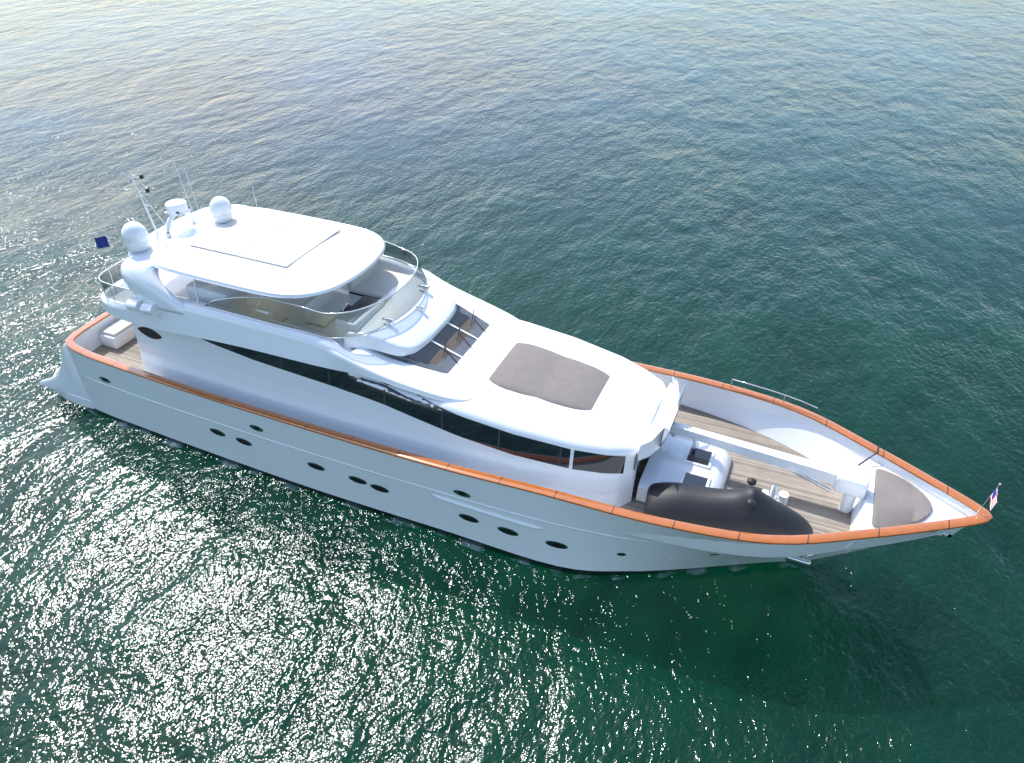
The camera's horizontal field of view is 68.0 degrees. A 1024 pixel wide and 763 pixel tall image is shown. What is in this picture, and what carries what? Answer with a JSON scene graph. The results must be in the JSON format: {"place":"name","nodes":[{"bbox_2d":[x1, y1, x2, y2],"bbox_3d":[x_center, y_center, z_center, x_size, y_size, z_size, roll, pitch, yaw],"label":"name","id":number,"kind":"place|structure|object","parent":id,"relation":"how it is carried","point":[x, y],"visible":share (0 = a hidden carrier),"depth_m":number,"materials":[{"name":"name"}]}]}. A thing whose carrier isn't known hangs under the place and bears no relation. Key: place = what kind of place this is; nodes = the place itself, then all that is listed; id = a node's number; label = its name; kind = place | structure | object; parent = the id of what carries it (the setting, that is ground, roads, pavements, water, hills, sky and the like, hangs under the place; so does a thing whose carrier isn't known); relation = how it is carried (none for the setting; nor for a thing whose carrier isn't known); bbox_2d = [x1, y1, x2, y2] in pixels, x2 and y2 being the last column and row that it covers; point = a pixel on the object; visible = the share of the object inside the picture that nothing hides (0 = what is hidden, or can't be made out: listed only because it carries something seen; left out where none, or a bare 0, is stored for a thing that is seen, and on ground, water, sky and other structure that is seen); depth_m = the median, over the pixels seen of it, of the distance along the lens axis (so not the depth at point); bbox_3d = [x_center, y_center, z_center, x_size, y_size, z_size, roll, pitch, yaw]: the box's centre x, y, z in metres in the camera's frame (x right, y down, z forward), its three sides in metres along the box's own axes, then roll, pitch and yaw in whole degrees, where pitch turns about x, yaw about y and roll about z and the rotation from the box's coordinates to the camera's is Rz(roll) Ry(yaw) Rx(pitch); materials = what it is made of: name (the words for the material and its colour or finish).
{"place":"outdoors","nodes":[
{"label":"outdoors","id":0,"kind":"place"},
{"bbox_2d":[94,236,109,248],"bbox_3d":[-11.916,-4.040,22.040,0.454,0.460,0.033,7,37,10],"label":"ensign","id":1,"kind":"object","parent":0,"point":[101,242],"visible":1,"depth_m":22.04,"materials":[{"name":"blue fabric"}]},
{"bbox_2d":[180,253,283,277],"bbox_3d":[-7.839,-3.243,21.117,3.600,0.020,0.040,14,39,19],"label":"groove","id":2,"kind":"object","parent":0,"point":[232,265],"depth_m":21.07,"materials":[{"name":"silver metal"}]},
{"bbox_2d":[319,299,348,312],"bbox_3d":[-5.164,-1.955,21.297,0.610,0.130,1.260,14,39,19],"label":"helm cushion","id":3,"kind":"object","parent":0,"point":[335,306],"visible":0.4,"depth_m":21.41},
{"bbox_2d":[345,296,377,311],"bbox_3d":[-4.227,-1.992,20.832,0.500,0.030,1.300,14,39,19],"label":"console top","id":4,"kind":"object","parent":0,"point":[363,301],"visible":0.52,"depth_m":21.04,"materials":[{"name":"black plastic"}]},
{"bbox_2d":[0,0,1023,762],"bbox_3d":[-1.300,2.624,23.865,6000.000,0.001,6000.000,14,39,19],"label":"sea","id":5,"kind":"structure","parent":0,"point":[818,204],"depth_m":30.25,"materials":[{"name":"liquid"}]},
{"bbox_2d":[69,349,949,575],"bbox_3d":[-1.736,1.622,23.364,27.950,4.392,6.542,14,39,19],"label":"hull","id":6,"kind":"object","parent":5,"relation":"in","point":[587,553],"visible":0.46,"depth_m":20.94,"materials":[{"name":"paint"}]},
{"bbox_2d":[53,367,93,408],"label":"swim platform","id":7,"kind":"structure","parent":6,"relation":"on","point":[79,400],"depth_m":25.92,"materials":[{"name":"white plastic"}]},
{"label":"teak swim platform","id":8,"kind":"object","parent":7,"relation":"on","visible":0},
{"bbox_2d":[39,343,89,399],"bbox_3d":[-15.327,-0.612,25.413,2.350,2.380,0.220,14,39,19],"label":"hull stern","id":9,"kind":"object","parent":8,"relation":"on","point":[66,379],"visible":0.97,"depth_m":25.47,"materials":[{"name":"white plastic"}]},
{"bbox_2d":[211,429,223,435],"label":"porthole","id":10,"kind":"object","parent":6,"relation":"in","point":[217,432],"visible":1,"depth_m":23.04,"materials":[{"name":"black glass"}]},
{"bbox_2d":[237,439,249,444],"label":"porthole","id":11,"kind":"object","parent":6,"relation":"in","point":[243,442],"visible":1,"depth_m":22.72,"materials":[{"name":"black glass"}]},
{"bbox_2d":[249,425,262,431],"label":"porthole","id":12,"kind":"object","parent":6,"relation":"attached to","point":[259,428],"visible":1,"depth_m":21.89,"materials":[{"name":"black glass"}]},
{"bbox_2d":[309,463,322,469],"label":"porthole","id":13,"kind":"object","parent":6,"relation":"in","point":[316,466],"visible":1,"depth_m":21.89,"materials":[{"name":"black glass"}]},
{"bbox_2d":[307,462,324,470],"bbox_3d":[-5.657,2.455,21.884,0.610,0.269,0.029,14,39,19],"label":"porthole","id":14,"kind":"object","parent":6,"relation":"attached to","point":[316,464],"visible":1,"depth_m":21.86,"materials":[{"name":"black glass"}]},
{"bbox_2d":[350,477,364,483],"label":"porthole","id":15,"kind":"object","parent":6,"relation":"in","point":[357,480],"visible":1,"depth_m":21.46,"materials":[{"name":"black glass"}]},
{"bbox_2d":[348,476,366,483],"bbox_3d":[-4.368,2.794,21.457,0.610,0.269,0.031,14,39,19],"label":"porthole","id":16,"kind":"object","parent":6,"relation":"attached to","point":[358,478],"visible":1,"depth_m":21.41,"materials":[{"name":"black glass"}]},
{"bbox_2d":[81,374,666,544],"bbox_3d":[-5.242,1.986,21.616,20.115,0.310,0.594,14,39,18],"label":"rub rail","id":17,"kind":"object","parent":6,"relation":"attached to","point":[371,471],"visible":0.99,"depth_m":20.84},
{"bbox_2d":[372,485,386,491],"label":"porthole","id":18,"kind":"object","parent":6,"relation":"in","point":[378,488],"visible":1,"depth_m":21.29,"materials":[{"name":"black glass"}]},
{"bbox_2d":[370,484,388,492],"bbox_3d":[-3.718,3.006,21.288,0.610,0.268,0.033,14,39,19],"label":"porthole","id":19,"kind":"object","parent":6,"relation":"attached to","point":[371,485],"visible":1,"depth_m":21.26,"materials":[{"name":"black glass"}]},
{"bbox_2d":[453,490,470,497],"bbox_3d":[-1.312,2.941,19.858,0.500,0.218,0.027,13,38,17],"label":"porthole","id":20,"kind":"object","parent":6,"relation":"attached to","point":[466,494],"visible":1,"depth_m":19.85,"materials":[{"name":"glass"}]},
{"bbox_2d":[460,515,476,521],"bbox_3d":[-1.173,3.704,20.507,0.500,0.198,0.022,14,39,19],"label":"porthole","id":21,"kind":"object","parent":6,"relation":"in","point":[468,518],"visible":1,"depth_m":20.52,"materials":[{"name":"black glass"}]},
{"bbox_2d":[459,514,478,522],"bbox_3d":[-1.172,3.702,20.509,0.610,0.268,0.030,14,39,19],"label":"porthole","id":22,"kind":"object","parent":6,"relation":"attached to","point":[469,516],"visible":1,"depth_m":20.47,"materials":[{"name":"black glass"}]},
{"bbox_2d":[432,494,542,529],"bbox_3d":[-0.685,3.451,19.987,3.209,0.163,0.100,13,38,17],"label":"rub rail","id":23,"kind":"object","parent":6,"relation":"attached to","point":[486,512],"visible":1,"depth_m":19.94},
{"bbox_2d":[499,528,515,534],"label":"porthole","id":24,"kind":"object","parent":6,"relation":"in","point":[507,531],"visible":1,"depth_m":20.17,"materials":[{"name":"black glass"}]},
{"bbox_2d":[497,527,518,535],"bbox_3d":[-0.110,3.988,20.170,0.610,0.265,0.034,14,39,19],"label":"porthole","id":25,"kind":"object","parent":6,"relation":"attached to","point":[517,534],"visible":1,"depth_m":20.14,"materials":[{"name":"black glass"}]},
{"bbox_2d":[92,337,950,557],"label":"deck","id":26,"kind":"structure","parent":6,"relation":"on","point":[816,507],"depth_m":20.18,"materials":[{"name":"brown wood"}]},
{"bbox_2d":[99,325,135,348],"bbox_3d":[-12.902,-2.183,26.590,0.700,0.440,3.200,14,39,19],"label":"bench seat","id":27,"kind":"object","parent":26,"relation":"on","point":[121,339],"visible":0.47,"depth_m":25.47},
{"bbox_2d":[101,319,132,336],"bbox_3d":[-12.902,-2.401,26.430,0.600,0.100,3.000,14,39,19],"label":"settee cushion","id":28,"kind":"object","parent":27,"relation":"on","point":[116,328],"visible":0.46,"depth_m":25.55,"materials":[{"name":"white fabric"}]},
{"bbox_2d":[133,272,687,506],"bbox_3d":[-3.180,-0.677,22.452,16.100,3.007,5.901,14,39,19],"label":"deckhouse","id":29,"kind":"object","parent":26,"relation":"on","point":[631,413],"visible":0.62,"depth_m":20.32,"materials":[{"name":"white plastic"}]},
{"bbox_2d":[137,327,161,338],"bbox_3d":[-10.911,-1.459,22.843,1.001,0.342,0.032,16,39,21],"label":"window","id":30,"kind":"structure","parent":29,"relation":"attached to","point":[150,333],"depth_m":22.84,"materials":[{"name":"black glass"}]},
{"bbox_2d":[101,256,527,401],"bbox_3d":[-5.841,-2.392,22.627,12.686,1.344,5.519,14,39,19],"label":"yacht superstructure","id":31,"kind":"object","parent":29,"relation":"on","point":[202,321],"visible":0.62,"depth_m":20.57,"materials":[{"name":"white plastic"}]},
{"bbox_2d":[100,261,132,303],"bbox_3d":[-10.630,-3.936,24.076,1.846,0.520,5.021,14,39,19],"label":"aft glass rail","id":32,"kind":"object","parent":31,"relation":"on","point":[122,295],"visible":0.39,"depth_m":22.43,"materials":[{"name":"clear glass"}]},
{"bbox_2d":[98,257,128,289],"bbox_3d":[-10.639,-4.163,23.913,1.866,0.035,5.061,14,39,19],"label":"rail top","id":33,"kind":"object","parent":32,"relation":"on","point":[106,270],"visible":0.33,"depth_m":22.50,"materials":[{"name":"silver metal"}]},
{"bbox_2d":[132,310,159,316],"bbox_3d":[-10.512,-2.045,21.775,1.050,0.060,0.300,14,39,19],"label":"raft cradle","id":34,"kind":"object","parent":31,"relation":"on","point":[157,314],"visible":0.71,"depth_m":21.58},
{"bbox_2d":[125,298,142,310],"bbox_3d":[-10.776,-2.200,21.749,0.402,0.320,0.400,10,37,22],"label":"liferaft","id":35,"kind":"object","parent":34,"relation":"on","point":[133,304],"visible":0.85,"depth_m":21.61,"materials":[{"name":"white plastic"}]},
{"bbox_2d":[140,302,158,314],"bbox_3d":[-10.281,-2.073,21.576,0.402,0.320,0.400,10,37,22],"label":"liferaft","id":36,"kind":"object","parent":34,"relation":"on","point":[148,308],"visible":1,"depth_m":21.45,"materials":[{"name":"white plastic"}]},
{"bbox_2d":[120,256,184,314],"bbox_3d":[-9.803,-2.850,21.714,2.900,1.070,1.310,14,39,19],"label":"arch leg","id":37,"kind":"object","parent":31,"relation":"on","point":[142,279],"visible":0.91,"depth_m":21.36,"materials":[{"name":"white plastic"}]},
{"bbox_2d":[128,207,232,257],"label":"radar arch","id":38,"kind":"structure","parent":37,"relation":"on","point":[178,226],"depth_m":23.11,"materials":[{"name":"white plastic"}]},
{"bbox_2d":[121,221,150,251],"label":"satellite dome","id":39,"kind":"structure","parent":38,"relation":"on","point":[135,236],"depth_m":21.69,"materials":[{"name":"white plastic"}]},
{"bbox_2d":[129,170,157,232],"bbox_3d":[-10.920,-5.278,22.500,0.061,1.991,0.060,4,35,26],"label":"mast","id":40,"kind":"object","parent":38,"relation":"on","point":[152,222],"visible":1,"depth_m":22.52,"materials":[{"name":"white metal"}]},
{"bbox_2d":[140,193,170,230],"bbox_3d":[-10.682,-5.096,22.675,0.026,1.494,0.021,-21,33,15],"label":"mast stay","id":41,"kind":"object","parent":38,"relation":"on","point":[153,209],"visible":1,"depth_m":22.64,"materials":[{"name":"silver metal"}]},
{"bbox_2d":[165,212,196,237],"bbox_3d":[-10.086,-4.878,22.995,0.150,0.694,1.242,14,39,19],"label":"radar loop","id":42,"kind":"object","parent":38,"relation":"on","point":[190,215],"visible":0.69,"depth_m":22.67,"materials":[{"name":"white metal"}]},
{"bbox_2d":[164,209,190,216],"bbox_3d":[-10.041,-5.116,22.795,0.600,0.050,0.500,14,39,19],"label":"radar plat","id":43,"kind":"object","parent":42,"relation":"on","point":[179,215],"visible":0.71,"depth_m":22.66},
{"bbox_2d":[165,199,187,214],"bbox_3d":[-10.041,-5.260,22.689,0.620,0.298,0.620,14,39,19],"label":"radome","id":44,"kind":"object","parent":43,"relation":"on","point":[174,206],"visible":1,"depth_m":22.52,"materials":[{"name":"white plastic"}]},
{"bbox_2d":[173,160,198,225],"bbox_3d":[-9.752,-5.595,22.720,0.019,2.084,0.018,13,35,44],"label":"whip","id":45,"kind":"object","parent":38,"relation":"on","point":[185,191],"visible":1,"depth_m":22.68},
{"bbox_2d":[184,168,202,222],"bbox_3d":[-9.591,-5.546,22.906,0.018,1.776,0.017,-24,26,-29],"label":"whip","id":46,"kind":"object","parent":38,"relation":"on","point":[193,195],"visible":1,"depth_m":22.87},
{"bbox_2d":[149,207,384,297],"bbox_3d":[-6.940,-3.900,22.111,6.300,0.190,4.588,14,39,19],"label":"hardtop","id":47,"kind":"object","parent":37,"relation":"on","point":[334,262],"visible":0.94,"depth_m":21.20,"materials":[{"name":"white plastic"}]},
{"bbox_2d":[209,196,233,222],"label":"satellite dome","id":48,"kind":"structure","parent":47,"relation":"on","point":[220,207],"depth_m":23.03,"materials":[{"name":"white plastic"}]},
{"bbox_2d":[190,210,293,255],"bbox_3d":[-8.039,-4.494,22.741,1.700,0.035,2.700,14,39,19],"label":"sunroof panel","id":49,"kind":"object","parent":47,"relation":"on","point":[242,233],"visible":1,"depth_m":22.65,"materials":[{"name":"white plastic"}]},
{"bbox_2d":[237,219,341,266],"bbox_3d":[-6.462,-4.087,22.189,1.700,0.035,2.700,14,39,19],"label":"sunroof panel","id":50,"kind":"object","parent":47,"relation":"on","point":[290,243],"visible":1,"depth_m":22.06,"materials":[{"name":"white plastic"}]},
{"bbox_2d":[193,279,198,303],"bbox_3d":[-8.816,-2.583,21.148,0.044,0.847,0.044,-10,5,-14],"label":"support pole","id":51,"kind":"object","parent":31,"relation":"on","point":[196,291],"visible":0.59,"depth_m":21.14,"materials":[{"name":"silver metal"}]},
{"bbox_2d":[185,280,245,302],"bbox_3d":[-8.521,-2.440,21.940,1.500,0.840,0.750,14,39,19],"label":"sofa","id":52,"kind":"object","parent":31,"relation":"on","point":[206,293],"visible":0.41,"depth_m":21.54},
{"bbox_2d":[231,204,248,207],"bbox_3d":[-8.205,-5.029,24.677,2.900,1.070,1.310,14,39,19],"label":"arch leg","id":53,"kind":"object","parent":31,"relation":"on","point":[235,205],"visible":0.1,"depth_m":24.74,"materials":[{"name":"white plastic"}]},
{"bbox_2d":[204,241,417,313],"bbox_3d":[-5.296,-3.037,21.858,5.096,0.626,4.744,14,39,19],"label":"railing","id":54,"kind":"object","parent":31,"relation":"on","point":[330,313],"visible":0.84,"depth_m":20.34,"materials":[{"name":"silver metal"}]},
{"bbox_2d":[206,243,427,338],"bbox_3d":[-5.198,-2.950,21.869,5.300,0.747,4.726,14,39,19],"label":"windscreen","id":55,"kind":"object","parent":54,"relation":"attached to","point":[404,299],"visible":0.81,"depth_m":20.30,"materials":[{"name":"clear glass"}]},
{"bbox_2d":[343,274,456,355],"bbox_3d":[-2.918,-1.880,21.426,1.966,0.606,3.904,14,39,19],"label":"flybridge coaming","id":56,"kind":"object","parent":31,"relation":"on","point":[414,329],"depth_m":20.80,"materials":[{"name":"white plastic"}]},
{"bbox_2d":[423,285,429,289],"bbox_3d":[-2.568,-2.715,21.964,0.365,0.215,0.150,14,39,19],"label":"horn","id":57,"kind":"object","parent":56,"relation":"on","point":[426,287],"visible":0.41,"depth_m":21.87,"materials":[{"name":"silver metal"}]},
{"bbox_2d":[374,304,488,373],"bbox_3d":[-2.254,-1.344,21.462,3.120,0.760,3.840,14,39,19],"label":"windshield","id":58,"kind":"object","parent":31,"relation":"on","point":[429,355],"visible":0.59,"depth_m":21.02,"materials":[{"name":"black glass"}]},
{"bbox_2d":[387,318,394,324],"bbox_3d":[-3.357,-1.639,20.501,0.365,0.215,0.150,14,39,19],"label":"horn","id":59,"kind":"object","parent":58,"relation":"on","point":[391,320],"visible":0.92,"depth_m":20.41,"materials":[{"name":"silver metal"}]},
{"bbox_2d":[415,305,424,310],"bbox_3d":[-2.579,-2.063,21.272,0.274,0.164,0.112,14,39,19],"label":"horn","id":60,"kind":"object","parent":58,"relation":"on","point":[421,307],"visible":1,"depth_m":21.22,"materials":[{"name":"silver metal"}]},
{"label":"flybridge floor","id":61,"kind":"structure","parent":31,"relation":"on","visible":0},
{"bbox_2d":[349,293,361,298],"bbox_3d":[-3.908,-2.722,22.763,1.300,0.320,1.500,14,39,19],"label":"lounge base","id":62,"kind":"object","parent":61,"relation":"on","point":[355,296],"visible":0.12,"depth_m":22.30,"materials":[{"name":"white plastic"}]},
{"bbox_2d":[347,260,378,290],"bbox_3d":[-4.458,-3.266,22.659,0.180,0.500,1.500,14,39,19],"label":"seat backrest","id":63,"kind":"object","parent":62,"relation":"on","point":[354,283],"visible":0.55,"depth_m":22.54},
{"bbox_2d":[348,292,378,298],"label":"lounge trim","id":64,"kind":"structure","parent":62,"relation":"attached to","point":[361,295],"depth_m":22.20,"materials":[{"name":"black"}]},
{"bbox_2d":[350,268,408,298],"bbox_3d":[-3.908,-2.923,22.614,1.260,0.130,1.460,14,39,19],"label":"lounge cushion","id":65,"kind":"object","parent":62,"relation":"on","point":[379,283],"visible":0.7,"depth_m":22.48,"materials":[{"name":"white fabric"}]},
{"bbox_3d":[-5.164,-1.753,21.445,0.650,0.320,1.300,14,39,19],"label":"helm","id":66,"kind":"object","parent":61,"relation":"on","visible":0},
{"bbox_2d":[302,291,333,310],"bbox_3d":[-5.421,-2.222,21.239,0.160,0.500,1.300,14,39,19],"label":"seat","id":67,"kind":"object","parent":66,"relation":"on","point":[317,302],"visible":0.49,"depth_m":21.14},
{"bbox_2d":[201,338,636,473],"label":"band window","id":68,"kind":"structure","parent":29,"relation":"attached to","point":[486,435],"depth_m":19.58,"materials":[{"name":"black glass"}]},
{"bbox_2d":[441,408,442,429],"bbox_3d":[-1.810,0.966,19.634,0.050,0.627,0.104,14,39,19],"label":"mullion","id":69,"kind":"object","parent":29,"relation":"attached to","point":[442,421],"visible":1,"depth_m":19.67,"materials":[{"name":"grey metal"}]},
{"bbox_2d":[431,340,463,358],"bbox_3d":[-1.692,-0.829,20.861,1.380,0.469,0.060,14,39,19],"label":"window mullion","id":70,"kind":"object","parent":29,"relation":"attached to","point":[447,349],"visible":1,"depth_m":20.87},
{"bbox_2d":[448,322,479,339],"bbox_3d":[-1.293,-1.373,21.600,1.380,0.469,0.060,14,39,19],"label":"window mullion","id":71,"kind":"object","parent":29,"relation":"attached to","point":[463,331],"visible":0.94,"depth_m":21.60},
{"bbox_2d":[497,429,499,449],"bbox_3d":[-0.336,1.480,19.240,0.050,0.613,0.082,14,39,19],"label":"mullion","id":72,"kind":"object","parent":29,"relation":"attached to","point":[498,439],"visible":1,"depth_m":19.22,"materials":[{"name":"grey metal"}]},
{"bbox_2d":[489,343,609,409],"bbox_3d":[1.061,-0.161,20.544,2.850,0.308,2.220,14,39,19],"label":"sun pad","id":73,"kind":"object","parent":29,"relation":"on","point":[540,373],"visible":1,"depth_m":20.39,"materials":[{"name":"grey fabric"}]},
{"bbox_2d":[558,447,561,465],"bbox_3d":[1.197,1.875,18.926,0.050,0.578,0.082,14,39,19],"label":"mullion","id":74,"kind":"object","parent":29,"relation":"attached to","point":[560,456],"visible":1,"depth_m":18.92,"materials":[{"name":"grey metal"}]},
{"bbox_2d":[636,432,731,501],"bbox_3d":[4.633,2.379,20.045,2.020,0.508,2.590,14,39,19],"label":"seating","id":75,"kind":"object","parent":26,"relation":"on","point":[665,463],"depth_m":19.99,"materials":[{"name":"white plastic"}]},
{"bbox_2d":[692,439,697,448],"bbox_3d":[4.900,1.592,20.262,0.100,0.320,0.300,14,39,19],"label":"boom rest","id":76,"kind":"object","parent":75,"relation":"on","point":[695,442],"visible":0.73,"depth_m":20.15,"materials":[{"name":"white plastic"}]},
{"bbox_2d":[683,445,714,468],"bbox_3d":[4.984,2.008,20.185,0.720,0.050,0.720,14,39,19],"label":"skylight frame","id":77,"kind":"object","parent":75,"relation":"attached to","point":[685,460],"visible":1,"depth_m":20.04,"materials":[{"name":"white plastic"}]},
{"bbox_2d":[644,482,812,534],"bbox_3d":[5.237,3.055,18.353,4.027,1.340,1.622,14,39,19],"label":"cover","id":78,"kind":"object","parent":26,"relation":"on","point":[730,510],"visible":0.68,"depth_m":18.08,"materials":[{"name":"black fabric"}]},
{"bbox_2d":[746,499,755,506],"bbox_3d":[5.568,2.829,17.674,0.217,0.160,0.228,14,39,19],"label":"jet ski bar","id":79,"kind":"object","parent":78,"relation":"attached to","point":[750,502],"visible":1,"depth_m":17.61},
{"bbox_2d":[747,478,756,485],"bbox_3d":[5.770,2.408,18.247,0.217,0.160,0.228,14,39,19],"label":"jet ski bar","id":80,"kind":"object","parent":78,"relation":"attached to","point":[752,481],"visible":1,"depth_m":18.18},
{"bbox_2d":[762,489,777,500],"bbox_3d":[6.591,3.048,19.311,0.550,0.300,0.500,14,39,19],"label":"windlass base","id":81,"kind":"object","parent":26,"relation":"on","point":[765,491],"visible":0.09,"depth_m":19.38,"materials":[{"name":"white metal"}]},
{"bbox_2d":[768,485,778,499],"bbox_3d":[6.591,2.927,19.222,0.214,0.220,0.700,14,39,19],"label":"windlass drum","id":82,"kind":"object","parent":81,"relation":"on","point":[773,491],"visible":0.51,"depth_m":19.26,"materials":[{"name":"silver metal"}]},
{"bbox_2d":[777,491,788,504],"bbox_3d":[6.820,2.946,19.112,0.253,0.300,0.260,14,39,19],"label":"windlass motor","id":83,"kind":"object","parent":81,"relation":"on","point":[782,497],"visible":0.83,"depth_m":19.01,"materials":[{"name":"white metal"}]},
{"bbox_2d":[838,494,855,512],"bbox_3d":[8.395,2.980,18.964,0.320,0.620,0.320,14,39,19],"label":"crane pedestal","id":84,"kind":"object","parent":26,"relation":"on","point":[846,503],"visible":0.78,"depth_m":18.87,"materials":[{"name":"white metal"}]},
{"bbox_2d":[670,422,840,484],"bbox_3d":[6.246,1.784,19.562,4.532,0.340,0.299,18,40,22],"label":"crane boom","id":85,"kind":"object","parent":84,"relation":"on","point":[826,473],"visible":0.81,"depth_m":19.36,"materials":[{"name":"white metal"}]},
{"bbox_2d":[788,470,830,491],"bbox_3d":[7.426,2.420,19.211,1.345,0.100,0.095,29,43,13],"label":"crane ram","id":86,"kind":"object","parent":85,"relation":"attached to","point":[819,484],"visible":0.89,"depth_m":19.12,"materials":[{"name":"silver metal"}]},
{"bbox_2d":[846,459,965,553],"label":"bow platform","id":87,"kind":"structure","parent":26,"relation":"on","point":[861,514],"depth_m":18.29,"materials":[{"name":"white plastic"}]},
{"bbox_2d":[872,469,931,527],"bbox_3d":[9.412,2.885,18.279,1.260,0.153,2.160,14,39,19],"label":"sun pad","id":88,"kind":"object","parent":87,"relation":"on","point":[898,501],"visible":0.96,"depth_m":18.19,"materials":[{"name":"beige fabric"}]},
{"bbox_2d":[74,315,977,556],"bbox_3d":[-1.185,0.520,22.256,26.750,1.307,6.542,14,39,19],"label":"bulwark","id":89,"kind":"object","parent":6,"relation":"on","point":[89,339],"visible":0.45,"depth_m":18.91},
{"bbox_2d":[65,312,992,544],"bbox_3d":[-1.189,0.158,21.992,26.832,0.532,6.632,14,39,19],"label":"cap rail","id":90,"kind":"object","parent":6,"relation":"on","point":[983,515],"visible":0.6,"depth_m":19.05,"materials":[{"name":"brown wood"}]},
{"bbox_2d":[858,445,878,465],"bbox_3d":[9.214,1.923,19.463,0.839,0.276,0.167,-24,43,-29],"label":"dock line","id":91,"kind":"object","parent":90,"relation":"on","point":[870,456],"visible":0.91,"depth_m":19.39,"materials":[{"name":"white fabric"}]},
{"bbox_2d":[977,485,999,512],"bbox_3d":[10.888,2.689,17.338,0.028,0.960,0.024,21,41,13],"label":"bow staff","id":92,"kind":"object","parent":90,"relation":"on","point":[986,501],"visible":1,"depth_m":17.40,"materials":[{"name":"silver metal"}]},
{"bbox_2d":[990,487,997,510],"bbox_3d":[10.815,2.637,17.029,0.041,0.400,0.460,16,39,21],"label":"bow flag","id":93,"kind":"object","parent":92,"relation":"attached to","point":[993,501],"visible":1,"depth_m":16.99,"materials":[{"name":"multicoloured fabric"}]},
{"bbox_2d":[545,541,567,548],"bbox_3d":[1.163,4.269,19.806,0.610,0.266,0.028,9,37,13],"label":"porthole","id":94,"kind":"object","parent":6,"relation":"attached to","point":[556,542],"visible":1,"depth_m":19.79,"materials":[{"name":"black glass"}]},
{"bbox_2d":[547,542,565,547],"bbox_3d":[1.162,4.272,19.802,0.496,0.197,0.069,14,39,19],"label":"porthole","id":95,"kind":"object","parent":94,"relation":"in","point":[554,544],"visible":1,"depth_m":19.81,"materials":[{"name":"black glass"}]},
{"bbox_2d":[785,554,815,568],"bbox_3d":[7.472,4.527,19.594,0.706,0.636,0.160,14,39,19],"label":"anchor","id":96,"kind":"object","parent":6,"relation":"attached to","point":[803,562],"visible":0.78,"depth_m":19.63,"materials":[{"name":"silver metal"}]},
{"bbox_2d":[679,470,710,486],"bbox_3d":[4.657,2.602,19.377,0.720,0.050,0.720,14,39,19],"label":"skylight frame","id":97,"kind":"object","parent":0,"point":[707,482],"visible":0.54,"depth_m":19.52,"materials":[{"name":"white plastic"}]},
{"bbox_2d":[682,472,707,486],"bbox_3d":[4.657,2.577,19.358,0.560,0.012,0.560,14,39,19],"label":"hatch","id":98,"kind":"object","parent":97,"relation":"in","point":[691,479],"visible":0.57,"depth_m":19.41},
{"bbox_2d":[833,468,869,498],"bbox_3d":[8.361,2.517,18.683,0.750,0.500,0.420,17,40,22],"label":"crane base","id":99,"kind":"object","parent":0,"point":[851,483],"visible":0.97,"depth_m":18.52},
{"bbox_3d":[6.316,0.051,21.828,0.021,0.280,0.024,14,39,19],"label":"stanchion","id":100,"kind":"object","parent":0,"visible":0},
{"bbox_2d":[732,379,817,408],"bbox_3d":[7.330,0.309,21.181,2.436,0.099,0.122,23,42,28],"label":"handrail","id":101,"kind":"object","parent":100,"relation":"on","point":[775,392],"visible":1,"depth_m":21.18,"materials":[{"name":"silver metal"}]}
]}

